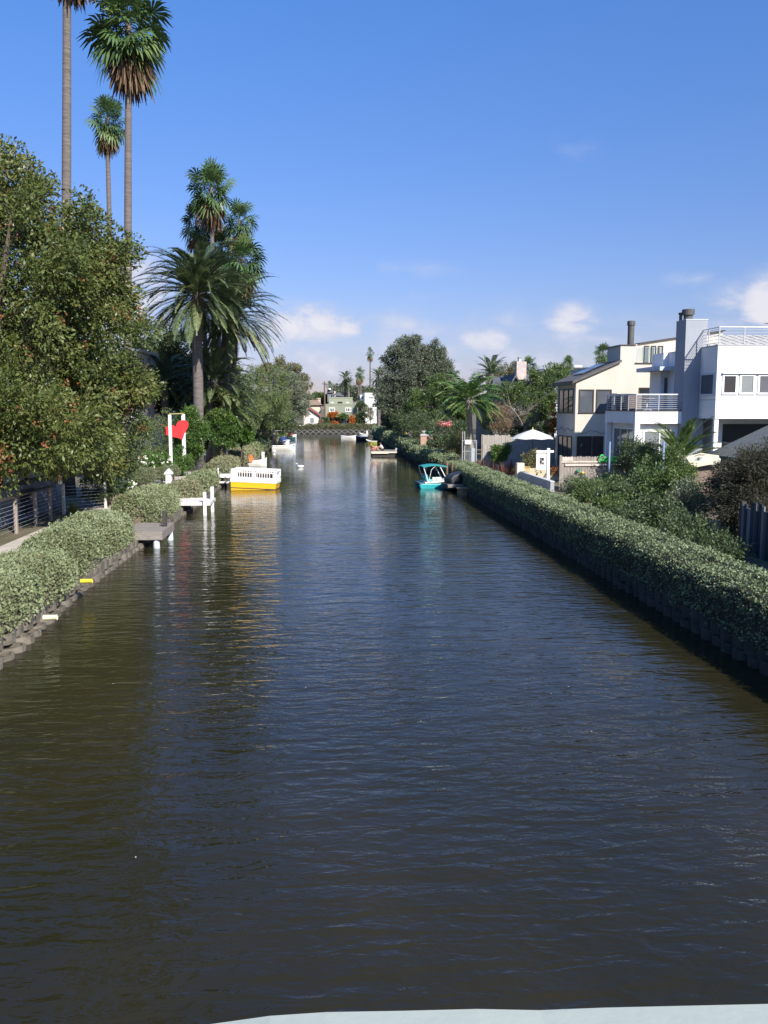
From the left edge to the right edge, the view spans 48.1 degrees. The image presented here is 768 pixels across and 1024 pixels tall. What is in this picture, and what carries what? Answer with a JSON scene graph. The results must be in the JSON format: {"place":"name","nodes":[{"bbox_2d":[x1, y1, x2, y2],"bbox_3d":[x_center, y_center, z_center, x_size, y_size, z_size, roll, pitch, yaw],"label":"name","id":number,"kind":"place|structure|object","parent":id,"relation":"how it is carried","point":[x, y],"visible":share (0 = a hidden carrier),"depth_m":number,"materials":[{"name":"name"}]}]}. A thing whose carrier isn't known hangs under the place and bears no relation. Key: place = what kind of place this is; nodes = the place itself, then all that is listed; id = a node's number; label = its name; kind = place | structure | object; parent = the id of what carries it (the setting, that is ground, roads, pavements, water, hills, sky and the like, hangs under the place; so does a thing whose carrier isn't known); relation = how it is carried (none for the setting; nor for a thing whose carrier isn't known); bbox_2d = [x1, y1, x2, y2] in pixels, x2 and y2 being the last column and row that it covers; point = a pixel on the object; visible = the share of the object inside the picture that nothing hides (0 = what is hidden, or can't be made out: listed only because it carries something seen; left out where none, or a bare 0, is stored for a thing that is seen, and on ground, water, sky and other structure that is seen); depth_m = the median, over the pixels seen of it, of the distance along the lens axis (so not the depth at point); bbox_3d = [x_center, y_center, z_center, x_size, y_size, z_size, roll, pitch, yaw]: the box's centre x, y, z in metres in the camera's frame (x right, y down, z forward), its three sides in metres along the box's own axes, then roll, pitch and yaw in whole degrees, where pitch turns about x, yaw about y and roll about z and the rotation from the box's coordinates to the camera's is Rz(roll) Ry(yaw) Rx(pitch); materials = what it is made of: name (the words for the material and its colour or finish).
{"place":"outdoors","nodes":[
{"label":"outdoors","id":0,"kind":"place"},
{"bbox_2d":[0,469,198,553],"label":"path","id":1,"kind":"structure","parent":0,"point":[14,544],"depth_m":30.24,"materials":[{"name":"concrete"}]},
{"bbox_2d":[325,397,356,423],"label":"flat roof house","id":2,"kind":"structure","parent":0,"point":[342,405],"depth_m":176.61,"materials":[{"name":"green paint"}]},
{"bbox_2d":[0,434,767,1023],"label":"water","id":3,"kind":"structure","parent":0,"point":[324,728],"depth_m":11.69,"materials":[{"name":"liquid"}]},
{"bbox_2d":[133,510,173,548],"bbox_3d":[-8.679,0.915,31.894,1.420,1.720,2.450,0,7,-4],"label":"dock","id":4,"kind":"object","parent":3,"relation":"in","point":[156,532],"visible":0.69,"depth_m":31.27,"materials":[{"name":"grey wood"}]},
{"bbox_2d":[178,487,215,515],"bbox_3d":[-9.128,-0.169,41.263,1.820,2.020,2.170,0,7,-4],"label":"dock","id":5,"kind":"object","parent":3,"relation":"in","point":[204,501],"visible":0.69,"depth_m":40.54,"materials":[{"name":"white wood"}]},
{"bbox_2d":[230,467,280,489],"bbox_3d":[-7.982,-2.033,53.619,2.891,1.444,1.540,0,7,3],"label":"railed boat","id":6,"kind":"object","parent":3,"relation":"on","point":[249,480],"visible":1,"depth_m":52.90,"materials":[{"name":"yellow paint"}]},
{"bbox_2d":[414,464,447,488],"bbox_3d":[3.247,-2.278,54.574,2.400,1.570,1.640,-1,7,-10],"label":"pedal boat","id":7,"kind":"object","parent":3,"relation":"on","point":[425,482],"visible":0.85,"depth_m":53.89,"materials":[{"name":"teal plastic"}]},
{"bbox_2d":[0,409,767,571],"bbox_3d":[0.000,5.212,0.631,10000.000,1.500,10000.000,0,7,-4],"label":"ground","id":8,"kind":"structure","parent":0,"point":[11,536],"depth_m":36.58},
{"bbox_2d":[0,418,57,527],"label":"garden house","id":9,"kind":"structure","parent":8,"relation":"on","point":[24,485],"depth_m":35.16,"materials":[{"name":"grey wood"}]},
{"bbox_2d":[0,547,80,642],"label":"saltbush hedge","id":10,"kind":"object","parent":8,"relation":"on","point":[34,581],"visible":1,"depth_m":19.96,"materials":[{"name":"green plant"}]},
{"bbox_2d":[0,482,106,534],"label":"wire fence","id":11,"kind":"object","parent":8,"relation":"on","point":[35,505],"visible":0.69,"depth_m":33.05,"materials":[{"name":"grey metal"}]},
{"bbox_2d":[51,0,95,496],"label":"fan palm","id":12,"kind":"object","parent":8,"relation":"on","point":[66,126],"visible":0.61,"depth_m":41.85,"materials":[{"name":"brown plant"}]},
{"bbox_2d":[15,508,136,577],"bbox_3d":[-9.479,0.840,26.780,2.317,1.492,8.054,0,7,-4],"label":"saltbush hedge","id":13,"kind":"object","parent":8,"relation":"on","point":[86,539],"visible":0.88,"depth_m":25.78,"materials":[{"name":"green plant"}]},
{"bbox_2d":[0,133,169,498],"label":"pepper tree","id":14,"kind":"object","parent":8,"relation":"on","point":[51,376],"visible":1,"depth_m":32.18,"materials":[{"name":"green plant"}]},
{"bbox_2d":[76,467,122,506],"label":"garden bush","id":15,"kind":"object","parent":8,"relation":"on","point":[99,492],"visible":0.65,"depth_m":39.05,"materials":[{"name":"green plant"}]},
{"bbox_2d":[83,94,124,341],"bbox_3d":[-18.545,-15.377,59.547,3.045,25.649,2.929,0,7,-4],"label":"fan palm","id":16,"kind":"object","parent":8,"relation":"on","point":[109,133],"visible":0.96,"depth_m":57.95,"materials":[{"name":"green plant"}]},
{"bbox_2d":[76,0,172,488],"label":"fan palm","id":17,"kind":"object","parent":8,"relation":"on","point":[128,67],"visible":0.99,"depth_m":43.38,"materials":[{"name":"green plant"}]},
{"bbox_2d":[117,348,158,464],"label":"garden house","id":18,"kind":"structure","parent":8,"relation":"on","point":[146,354],"depth_m":70.76,"materials":[{"name":"black paint"}]},
{"bbox_2d":[0,442,277,669],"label":"canal wall","id":19,"kind":"structure","parent":8,"relation":"on","point":[18,640],"depth_m":21.77,"materials":[{"name":"stone"}]},
{"bbox_2d":[108,482,181,523],"bbox_3d":[-10.123,-0.460,36.904,2.181,1.652,7.694,0,7,-4],"label":"saltbush hedge","id":20,"kind":"object","parent":8,"relation":"on","point":[147,503],"visible":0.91,"depth_m":34.53,"materials":[{"name":"green plant"}]},
{"bbox_2d":[133,466,160,484],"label":"round bush","id":21,"kind":"object","parent":8,"relation":"on","point":[151,479],"visible":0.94,"depth_m":47.68,"materials":[{"name":"green plant"}]},
{"bbox_2d":[130,450,168,483],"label":"garden bush","id":22,"kind":"object","parent":8,"relation":"on","point":[154,459],"visible":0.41,"depth_m":50.96,"materials":[{"name":"green plant"}]},
{"bbox_2d":[138,407,179,457],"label":"garden bush","id":23,"kind":"object","parent":8,"relation":"on","point":[158,448],"visible":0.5,"depth_m":60.66,"materials":[{"name":"green plant"}]},
{"bbox_2d":[147,351,192,450],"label":"date palm","id":24,"kind":"object","parent":8,"relation":"on","point":[163,364],"visible":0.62,"depth_m":70.92,"materials":[{"name":"green plant"}]},
{"bbox_2d":[172,444,194,475],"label":"garden bush","id":25,"kind":"object","parent":8,"relation":"on","point":[181,461],"visible":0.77,"depth_m":56.85,"materials":[{"name":"green plant"}]},
{"bbox_2d":[165,475,205,498],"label":"saltbush hedge","id":26,"kind":"object","parent":8,"relation":"on","point":[188,487],"visible":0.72,"depth_m":43.34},
{"bbox_2d":[168,404,210,471],"bbox_3d":[-13.617,-5.153,60.625,2.866,4.980,3.016,4,8,28],"label":"garden bush","id":27,"kind":"object","parent":8,"relation":"on","point":[197,428],"visible":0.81,"depth_m":60.18,"materials":[{"name":"green plant"}]},
{"bbox_2d":[132,315,248,415],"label":"shade tree","id":28,"kind":"object","parent":8,"relation":"on","point":[175,346],"visible":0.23,"depth_m":74.14,"materials":[{"name":"green plant"}]},
{"bbox_2d":[179,200,217,427],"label":"fan palm","id":29,"kind":"object","parent":8,"relation":"on","point":[195,235],"visible":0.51,"depth_m":72.49,"materials":[{"name":"green plant"}]},
{"bbox_2d":[133,236,269,469],"bbox_3d":[-13.424,-11.343,62.341,10.368,16.987,10.407,0,7,-4],"label":"date palm","id":30,"kind":"object","parent":8,"relation":"on","point":[195,273],"visible":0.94,"depth_m":60.71,"materials":[{"name":"green plant"}]},
{"bbox_2d":[186,467,220,492],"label":"saltbush hedge","id":31,"kind":"object","parent":8,"relation":"on","point":[207,478],"visible":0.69,"depth_m":49.58,"materials":[{"name":"green plant"}]},
{"bbox_2d":[184,156,238,338],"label":"fan palm","id":32,"kind":"object","parent":8,"relation":"on","point":[210,210],"visible":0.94,"depth_m":69.23,"materials":[{"name":"green plant"}]},
{"bbox_2d":[167,338,260,458],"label":"date palm","id":33,"kind":"object","parent":8,"relation":"on","point":[214,368],"visible":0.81,"depth_m":66.58,"materials":[{"name":"green plant"}]},
{"bbox_2d":[206,226,232,348],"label":"fan palm","id":34,"kind":"object","parent":8,"relation":"on","point":[220,236],"visible":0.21,"depth_m":73.49,"materials":[{"name":"green plant"}]},
{"bbox_2d":[202,454,241,478],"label":"saltbush hedge","id":35,"kind":"object","parent":8,"relation":"on","point":[225,464],"visible":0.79,"depth_m":59.47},
{"bbox_2d":[183,366,262,425],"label":"shade tree","id":36,"kind":"object","parent":8,"relation":"on","point":[246,390],"visible":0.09,"depth_m":78.78,"materials":[{"name":"green plant"}]},
{"bbox_2d":[205,405,244,455],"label":"garden bush","id":37,"kind":"object","parent":8,"relation":"on","point":[218,436],"visible":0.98,"depth_m":65.12,"materials":[{"name":"green plant"}]},
{"bbox_2d":[173,268,287,462],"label":"date palm","id":38,"kind":"object","parent":8,"relation":"on","point":[226,339],"visible":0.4,"depth_m":67.07,"materials":[{"name":"green plant"}]},
{"bbox_2d":[204,383,260,455],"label":"date palm","id":39,"kind":"object","parent":8,"relation":"on","point":[232,405],"visible":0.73,"depth_m":66.49,"materials":[{"name":"green plant"}]},
{"bbox_2d":[221,197,260,444],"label":"fan palm","id":40,"kind":"object","parent":8,"relation":"on","point":[233,227],"visible":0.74,"depth_m":71.73,"materials":[{"name":"green plant"}]},
{"bbox_2d":[228,445,256,466],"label":"saltbush hedge","id":41,"kind":"object","parent":8,"relation":"on","point":[247,451],"visible":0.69,"depth_m":72.68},
{"bbox_2d":[231,424,255,466],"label":"tree","id":42,"kind":"object","parent":8,"relation":"on","point":[248,436],"visible":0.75,"depth_m":68.31,"materials":[{"name":"green plant"}]},
{"bbox_2d":[220,228,268,447],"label":"fan palm","id":43,"kind":"object","parent":8,"relation":"on","point":[245,247],"visible":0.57,"depth_m":68.21,"materials":[{"name":"green plant"}]},
{"bbox_2d":[237,362,294,432],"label":"feathery tree","id":44,"kind":"object","parent":8,"relation":"on","point":[277,400],"visible":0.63,"depth_m":86.52,"materials":[{"name":"green plant"}]},
{"bbox_2d":[254,407,297,440],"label":"shade tree","id":45,"kind":"object","parent":8,"relation":"on","point":[262,428],"visible":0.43,"depth_m":94.85,"materials":[{"name":"green plant"}]},
{"bbox_2d":[248,354,314,400],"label":"rounded tree","id":46,"kind":"object","parent":8,"relation":"on","point":[282,363],"visible":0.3,"depth_m":114.22,"materials":[{"name":"green plant"}]},
{"bbox_2d":[268,364,310,446],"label":"olive tree","id":47,"kind":"object","parent":8,"relation":"on","point":[296,400],"visible":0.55,"depth_m":104.80,"materials":[{"name":"green plant"}]},
{"bbox_2d":[254,423,423,431],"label":"clipped hedge","id":48,"kind":"object","parent":8,"relation":"on","point":[320,426],"visible":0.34,"depth_m":167.65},
{"bbox_2d":[253,429,475,433],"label":"canal wall","id":49,"kind":"structure","parent":8,"relation":"on","point":[331,431],"depth_m":167.44,"materials":[{"name":"concrete"}]},
{"bbox_2d":[395,436,419,454],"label":"clipped hedge","id":50,"kind":"object","parent":8,"relation":"on","point":[404,444],"visible":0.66,"depth_m":89.28,"materials":[{"name":"green plant"}]},
{"bbox_2d":[371,333,460,437],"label":"broad tree","id":51,"kind":"object","parent":8,"relation":"on","point":[410,363],"visible":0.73,"depth_m":119.02,"materials":[{"name":"green plant"}]},
{"bbox_2d":[389,406,473,443],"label":"shade tree","id":52,"kind":"object","parent":8,"relation":"on","point":[420,418],"visible":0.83,"depth_m":89.59,"materials":[{"name":"green plant"}]},
{"bbox_2d":[409,443,459,471],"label":"clipped hedge","id":53,"kind":"object","parent":8,"relation":"on","point":[424,454],"visible":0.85,"depth_m":69.50,"materials":[{"name":"green plant"}]},
{"bbox_2d":[401,372,474,444],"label":"leafy tree","id":54,"kind":"object","parent":8,"relation":"on","point":[418,397],"visible":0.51,"depth_m":96.68,"materials":[{"name":"green plant"}]},
{"bbox_2d":[445,429,468,456],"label":"garden bush","id":55,"kind":"object","parent":8,"relation":"on","point":[455,444],"visible":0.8,"depth_m":68.14,"materials":[{"name":"green plant"}]},
{"bbox_2d":[433,371,505,460],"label":"feather palm","id":56,"kind":"object","parent":8,"relation":"on","point":[475,386],"visible":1,"depth_m":65.61,"materials":[{"name":"green plant"}]},
{"bbox_2d":[215,1004,767,1023],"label":"footbridge","id":57,"kind":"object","parent":8,"relation":"on","point":[733,1014],"visible":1,"depth_m":0.87,"materials":[{"name":"white paint"}]},
{"bbox_2d":[470,354,512,383],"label":"date palm","id":58,"kind":"object","parent":8,"relation":"on","point":[490,368],"visible":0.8,"depth_m":103.17,"materials":[{"name":"green plant"}]},
{"bbox_2d":[486,441,512,464],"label":"garden bush","id":59,"kind":"object","parent":8,"relation":"on","point":[499,453],"visible":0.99,"depth_m":62.31,"materials":[{"name":"green plant"}]},
{"bbox_2d":[486,400,513,435],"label":"garden bush","id":60,"kind":"object","parent":8,"relation":"on","point":[506,421],"visible":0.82,"depth_m":72.95,"materials":[{"name":"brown plant"}]},
{"bbox_2d":[478,379,544,435],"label":"shade tree","id":61,"kind":"object","parent":8,"relation":"on","point":[515,390],"visible":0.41,"depth_m":82.41,"materials":[{"name":"green plant"}]},
{"bbox_2d":[481,434,555,465],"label":"board fence","id":62,"kind":"object","parent":8,"relation":"on","point":[520,446],"visible":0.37,"depth_m":66.77,"materials":[{"name":"white wood"}]},
{"bbox_2d":[501,391,547,431],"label":"bare tree","id":63,"kind":"object","parent":8,"relation":"on","point":[518,417],"visible":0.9,"depth_m":70.08,"materials":[{"name":"grey plant"}]},
{"bbox_2d":[515,463,558,491],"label":"garden wall","id":64,"kind":"structure","parent":8,"relation":"on","point":[539,479],"depth_m":51.63,"materials":[{"name":"beige paint"}]},
{"bbox_2d":[515,362,569,434],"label":"leafy tree","id":65,"kind":"object","parent":8,"relation":"on","point":[545,380],"visible":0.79,"depth_m":71.97,"materials":[{"name":"green plant"}]},
{"bbox_2d":[536,448,553,478],"bbox_3d":[9.492,-2.696,50.816,1.046,2.144,0.170,0,7,-4],"label":"hanging sign","id":66,"kind":"object","parent":8,"relation":"on","point":[542,459],"visible":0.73,"depth_m":50.73,"materials":[{"name":"white paint"}]},
{"bbox_2d":[383,442,767,675],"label":"canal wall","id":67,"kind":"structure","parent":8,"relation":"on","point":[719,637],"depth_m":22.43,"materials":[{"name":"stone"}]},
{"bbox_2d":[564,474,601,501],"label":"garden bush","id":68,"kind":"object","parent":8,"relation":"on","point":[583,489],"visible":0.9,"depth_m":41.16,"materials":[{"name":"green plant"}]},
{"bbox_2d":[558,455,625,489],"bbox_3d":[11.617,-2.139,47.583,3.909,2.015,0.150,0,7,-4],"label":"board fence","id":69,"kind":"object","parent":8,"relation":"on","point":[572,465],"visible":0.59,"depth_m":47.50,"materials":[{"name":"brown wood"}]},
{"bbox_2d":[443,460,767,658],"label":"clipped hedge","id":70,"kind":"object","parent":8,"relation":"on","point":[729,592],"visible":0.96,"depth_m":22.68,"materials":[{"name":"green plant"}]},
{"bbox_2d":[591,468,631,490],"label":"garden bush","id":71,"kind":"object","parent":8,"relation":"on","point":[614,474],"visible":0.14,"depth_m":43.91,"materials":[{"name":"green plant"}]},
{"bbox_2d":[592,489,636,516],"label":"garden bush","id":72,"kind":"object","parent":8,"relation":"on","point":[603,501],"visible":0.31,"depth_m":33.97,"materials":[{"name":"green plant"}]},
{"bbox_2d":[589,475,641,505],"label":"garden bush","id":73,"kind":"object","parent":8,"relation":"on","point":[619,487],"visible":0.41,"depth_m":36.01,"materials":[{"name":"green plant"}]},
{"bbox_2d":[602,501,640,523],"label":"garden bush","id":74,"kind":"object","parent":8,"relation":"on","point":[618,510],"visible":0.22,"depth_m":31.58,"materials":[{"name":"green plant"}]},
{"bbox_2d":[611,433,652,479],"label":"garden bush","id":75,"kind":"object","parent":8,"relation":"on","point":[626,463],"visible":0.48,"depth_m":45.86,"materials":[{"name":"green plant"}]},
{"bbox_2d":[629,437,665,481],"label":"garden bush","id":76,"kind":"object","parent":8,"relation":"on","point":[643,450],"visible":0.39,"depth_m":43.22,"materials":[{"name":"green plant"}]},
{"bbox_2d":[622,488,673,522],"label":"garden bush","id":77,"kind":"object","parent":8,"relation":"on","point":[646,500],"visible":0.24,"depth_m":32.74,"materials":[{"name":"green plant"}]},
{"bbox_2d":[621,462,676,497],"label":"garden bush","id":78,"kind":"object","parent":8,"relation":"on","point":[641,475],"visible":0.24,"depth_m":37.62,"materials":[{"name":"green plant"}]},
{"bbox_2d":[630,494,693,530],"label":"garden bush","id":79,"kind":"object","parent":8,"relation":"on","point":[650,517],"visible":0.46,"depth_m":30.52,"materials":[{"name":"green plant"}]},
{"bbox_2d":[639,441,698,486],"bbox_3d":[12.993,-1.671,39.398,2.802,3.182,2.678,-6,9,-42],"label":"garden bush","id":80,"kind":"object","parent":8,"relation":"on","point":[671,457],"visible":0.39,"depth_m":39.10,"materials":[{"name":"green plant"}]},
{"bbox_2d":[642,462,707,507],"bbox_3d":[11.861,-0.825,34.943,2.685,2.569,2.791,0,7,-4],"label":"garden bush","id":81,"kind":"object","parent":8,"relation":"on","point":[667,480],"visible":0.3,"depth_m":34.64,"materials":[{"name":"green plant"}]},
{"bbox_2d":[634,415,726,475],"bbox_3d":[14.524,-2.567,42.158,4.560,4.401,4.981,0,7,-4],"label":"young palm","id":82,"kind":"object","parent":8,"relation":"on","point":[684,438],"visible":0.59,"depth_m":41.37,"materials":[{"name":"green plant"}]},
{"bbox_2d":[662,473,714,527],"bbox_3d":[11.440,-0.355,32.318,2.000,2.281,2.168,3,7,22],"label":"garden bush","id":83,"kind":"object","parent":8,"relation":"on","point":[690,501],"visible":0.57,"depth_m":31.99,"materials":[{"name":"green plant"}]},
{"bbox_2d":[657,503,725,543],"bbox_3d":[10.043,0.516,28.316,2.162,1.564,2.366,0,7,-4],"label":"garden bush","id":84,"kind":"object","parent":8,"relation":"on","point":[679,526],"visible":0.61,"depth_m":28.22,"materials":[{"name":"green plant"}]},
{"bbox_2d":[686,453,718,466],"bbox_3d":[14.709,-2.400,39.716,1.594,0.651,0.076,0,7,-4],"label":"painted board","id":85,"kind":"object","parent":8,"relation":"on","point":[701,459],"visible":0.96,"depth_m":39.70,"materials":[{"name":"white paint"}]},
{"bbox_2d":[681,525,757,560],"bbox_3d":[9.849,1.035,25.585,2.349,1.238,2.148,4,8,31],"label":"garden bush","id":86,"kind":"object","parent":8,"relation":"on","point":[725,545],"visible":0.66,"depth_m":25.43,"materials":[{"name":"green plant"}]},
{"bbox_2d":[700,436,767,538],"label":"brushy tree","id":87,"kind":"object","parent":8,"relation":"on","point":[744,477],"visible":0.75,"depth_m":29.62,"materials":[{"name":"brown plant"}]},
{"bbox_2d":[708,425,767,466],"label":"shingle cottage","id":88,"kind":"structure","parent":8,"relation":"on","point":[724,452],"depth_m":41.24,"materials":[{"name":"grey"}]},
{"bbox_2d":[738,501,767,561],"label":"plank fence","id":89,"kind":"object","parent":8,"relation":"on","point":[753,523],"visible":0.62,"depth_m":26.09,"materials":[{"name":"grey"}]},
{"bbox_2d":[0,0,767,408],"label":"sky","id":90,"kind":"structure","parent":0,"point":[510,179],"materials":[{"name":"blue"}]},
{"bbox_2d":[476,357,557,447],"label":"gabled house","id":91,"kind":"structure","parent":0,"point":[520,373],"depth_m":92.90,"materials":[{"name":"grey"}]},
{"bbox_2d":[552,321,724,473],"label":"cream house","id":92,"kind":"structure","parent":0,"point":[582,393],"depth_m":55.80,"materials":[{"name":"paint"}]},
{"bbox_2d":[557,435,571,467],"bbox_3d":[12.185,-3.862,58.132,0.067,2.600,3.340,0,7,-4],"label":"glazed door","id":93,"kind":"structure","parent":92,"relation":"in","point":[564,442],"depth_m":58.13,"materials":[{"name":"glass"}]},
{"bbox_2d":[558,388,573,412],"bbox_3d":[12.185,-7.443,57.699,0.067,1.620,3.540,0,7,-4],"label":"window","id":94,"kind":"structure","parent":92,"relation":"in","point":[565,397],"depth_m":57.71,"materials":[{"name":"glass"}]},
{"bbox_2d":[576,436,591,456],"bbox_3d":[13.015,-3.953,55.920,1.033,1.958,0.067,0,7,-4],"label":"window","id":95,"kind":"structure","parent":92,"relation":"in","point":[584,443],"depth_m":55.90,"materials":[{"name":"black glass"}]},
{"bbox_2d":[578,389,593,412],"bbox_3d":[13.076,-7.145,55.538,1.033,1.537,0.067,0,7,-4],"label":"window","id":96,"kind":"structure","parent":92,"relation":"in","point":[586,396],"depth_m":55.55,"materials":[{"name":"grey glass"}]},
{"bbox_2d":[595,389,611,412],"bbox_3d":[14.223,-7.155,55.617,1.056,1.537,0.067,0,7,-4],"label":"window","id":97,"kind":"structure","parent":92,"relation":"in","point":[601,394],"depth_m":55.62,"materials":[{"name":"grey glass"}]},
{"bbox_2d":[604,309,767,473],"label":"white house","id":98,"kind":"structure","parent":0,"point":[699,373],"depth_m":46.77,"materials":[{"name":"paint"}]},
{"bbox_2d":[612,427,632,473],"bbox_3d":[13.836,-3.299,49.732,0.067,3.200,3.640,0,7,-4],"label":"window","id":99,"kind":"structure","parent":98,"relation":"in","point":[619,433],"depth_m":50.27,"materials":[{"name":"glass"}]},
{"bbox_2d":[699,372,714,395],"bbox_3d":[17.223,-6.804,45.858,0.067,1.200,1.740,0,7,-4],"label":"window","id":100,"kind":"structure","parent":98,"relation":"in","point":[707,380],"depth_m":45.84,"materials":[{"name":"glass"}]},
{"bbox_2d":[721,374,737,393],"bbox_3d":[18.042,-6.660,44.837,0.853,1.051,0.062,0,7,-4],"label":"window","id":101,"kind":"structure","parent":98,"relation":"in","point":[729,382],"depth_m":44.84,"materials":[{"name":"white paint"}]},
{"bbox_2d":[722,424,767,446],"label":"garden doors","id":102,"kind":"structure","parent":98,"relation":"in","point":[730,432],"depth_m":46.81,"materials":[{"name":"black glass"}]},
{"bbox_2d":[739,374,755,394],"bbox_3d":[18.981,-6.668,44.902,0.872,1.051,0.062,0,7,-4],"label":"window","id":103,"kind":"structure","parent":98,"relation":"in","point":[747,381],"depth_m":44.91,"materials":[{"name":"glass"}]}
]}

